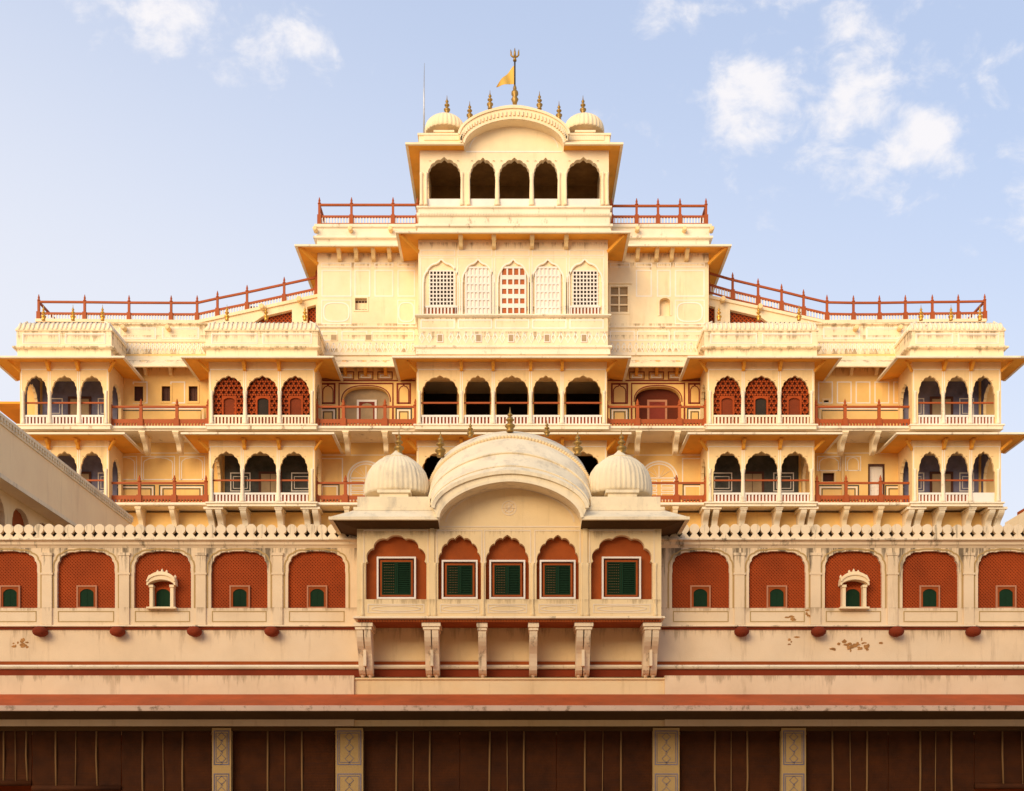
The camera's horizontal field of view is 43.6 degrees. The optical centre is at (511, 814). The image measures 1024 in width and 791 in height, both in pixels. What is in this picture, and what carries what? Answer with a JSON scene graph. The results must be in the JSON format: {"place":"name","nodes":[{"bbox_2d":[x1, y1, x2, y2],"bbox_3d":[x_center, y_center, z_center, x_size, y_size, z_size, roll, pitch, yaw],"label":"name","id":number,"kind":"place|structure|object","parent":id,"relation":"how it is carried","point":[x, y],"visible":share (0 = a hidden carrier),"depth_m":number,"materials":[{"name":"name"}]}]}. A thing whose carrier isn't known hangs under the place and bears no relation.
{"place":"outdoors","nodes":[
{"label":"outdoors","id":0,"kind":"place"},
{"bbox_2d":[0,224,1023,530],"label":"palace","id":1,"kind":"structure","parent":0,"point":[668,366],"depth_m":66.41,"materials":[{"name":"beige paint"}]},
{"bbox_2d":[132,384,144,402],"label":"window","id":2,"kind":"structure","parent":1,"relation":"in","point":[138,390],"depth_m":68.45,"materials":[{"name":"brown wood"}]},
{"bbox_2d":[160,384,171,402],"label":"window","id":3,"kind":"structure","parent":1,"relation":"in","point":[165,389],"depth_m":68.45,"materials":[{"name":"brown wood"}]},
{"bbox_2d":[36,270,316,319],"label":"roof railing","id":4,"kind":"object","parent":1,"relation":"on","point":[197,314],"visible":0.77,"depth_m":70.28,"materials":[{"name":"red metal"}]},
{"bbox_2d":[187,384,199,402],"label":"window","id":5,"kind":"structure","parent":1,"relation":"in","point":[193,390],"depth_m":68.58,"materials":[{"name":"brown wood"}]},
{"bbox_2d":[317,197,418,223],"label":"roof railing","id":6,"kind":"object","parent":1,"relation":"on","point":[351,217],"visible":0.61,"depth_m":68.46,"materials":[{"name":"red metal"}]},
{"bbox_2d":[405,91,622,230],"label":"rooftop pavilion","id":7,"kind":"structure","parent":1,"relation":"on","point":[513,168],"depth_m":66.80,"materials":[{"name":"paint"}]},
{"bbox_2d":[423,63,424,132],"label":"lightning rod","id":8,"kind":"object","parent":7,"relation":"on","point":[424,102],"visible":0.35,"depth_m":68.77,"materials":[{"name":"grey metal"}]},
{"bbox_2d":[496,48,518,104],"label":"flagstaff","id":9,"kind":"object","parent":7,"relation":"on","point":[509,77],"visible":0.98,"depth_m":68.15,"materials":[{"name":"gold metal"}]},
{"bbox_2d":[610,198,707,223],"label":"roof railing","id":10,"kind":"object","parent":1,"relation":"on","point":[636,217],"visible":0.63,"depth_m":68.46,"materials":[{"name":"red metal"}]},
{"bbox_2d":[822,398,830,404],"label":"window","id":11,"kind":"structure","parent":1,"relation":"in","point":[823,399],"depth_m":68.36,"materials":[{"name":"brown wood"}]},
{"bbox_2d":[821,471,835,481],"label":"window","id":12,"kind":"structure","parent":1,"relation":"in","point":[826,476],"depth_m":68.70,"materials":[{"name":"brown wood"}]},
{"bbox_2d":[709,270,986,319],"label":"roof railing","id":13,"kind":"object","parent":1,"relation":"on","point":[853,315],"visible":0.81,"depth_m":70.28,"materials":[{"name":"red metal"}]},
{"bbox_2d":[868,464,884,500],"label":"door","id":14,"kind":"structure","parent":1,"relation":"in","point":[874,470],"depth_m":68.55,"materials":[{"name":"white wood"}]},
{"bbox_2d":[0,0,1023,526],"label":"sky","id":15,"kind":"structure","parent":0,"point":[151,150],"materials":[{"name":"blue"}]},
{"bbox_3d":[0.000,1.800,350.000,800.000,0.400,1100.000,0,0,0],"label":"ground","id":16,"kind":"structure","parent":0,"visible":0},
{"bbox_2d":[0,412,132,526],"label":"side wing","id":17,"kind":"structure","parent":16,"relation":"on","point":[41,484],"depth_m":51.97,"materials":[{"name":"beige paint"}]},
{"bbox_2d":[0,524,1023,790],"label":"front wing","id":18,"kind":"structure","parent":16,"relation":"on","point":[792,634],"depth_m":44.97,"materials":[{"name":"beige paint"}]},
{"bbox_2d":[0,731,31,785],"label":"reed blind","id":19,"kind":"object","parent":18,"relation":"hanging from","point":[15,758],"visible":1,"depth_m":44.94,"materials":[{"name":"wood"}]},
{"bbox_2d":[31,731,121,790],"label":"reed blind","id":20,"kind":"object","parent":18,"relation":"hanging from","point":[76,760],"visible":1,"depth_m":44.94,"materials":[{"name":"wood"}]},
{"bbox_2d":[121,731,210,790],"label":"reed blind","id":21,"kind":"object","parent":18,"relation":"attached to","point":[166,761],"visible":1,"depth_m":44.96,"materials":[{"name":"wood"}]},
{"bbox_2d":[233,731,334,790],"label":"reed blind","id":22,"kind":"object","parent":18,"relation":"attached to","point":[283,760],"visible":1,"depth_m":44.94,"materials":[{"name":"wood"}]},
{"bbox_2d":[364,731,459,790],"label":"reed blind","id":23,"kind":"object","parent":18,"relation":"attached to","point":[411,760],"visible":1,"depth_m":44.95,"materials":[{"name":"wood"}]},
{"bbox_2d":[460,731,555,790],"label":"reed blind","id":24,"kind":"object","parent":18,"relation":"hanging from","point":[507,760],"visible":1,"depth_m":44.95,"materials":[{"name":"wood"}]},
{"bbox_2d":[328,409,689,677],"bbox_3d":[-0.097,-9.706,45.340,12.065,9.849,5.320,0,0,0],"label":"projecting oriel","id":25,"kind":"object","parent":18,"relation":"on","point":[509,544],"visible":1,"depth_m":43.76,"materials":[{"name":"beige paint"}]},
{"bbox_2d":[557,731,651,790],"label":"reed blind","id":26,"kind":"object","parent":18,"relation":"attached to","point":[604,760],"visible":1,"depth_m":44.95,"materials":[{"name":"wood"}]},
{"bbox_2d":[680,731,779,790],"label":"reed blind","id":27,"kind":"object","parent":18,"relation":"attached to","point":[729,760],"visible":1,"depth_m":44.96,"materials":[{"name":"wood"}]},
{"bbox_2d":[806,731,887,790],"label":"reed blind","id":28,"kind":"object","parent":18,"relation":"hanging from","point":[846,760],"visible":1,"depth_m":44.96,"materials":[{"name":"wicker"}]},
{"bbox_2d":[888,731,973,790],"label":"reed blind","id":29,"kind":"object","parent":18,"relation":"hanging from","point":[930,760],"visible":1,"depth_m":44.95,"materials":[{"name":"wicker"}]},
{"bbox_2d":[974,731,1023,788],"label":"reed blind","id":30,"kind":"object","parent":18,"relation":"hanging from","point":[998,759],"visible":1,"depth_m":44.95,"materials":[{"name":"wood"}]},
{"bbox_2d":[1005,509,1023,526],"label":"side wing","id":31,"kind":"structure","parent":16,"relation":"on","point":[1017,519],"depth_m":51.00,"materials":[{"name":"beige paint"}]}
]}

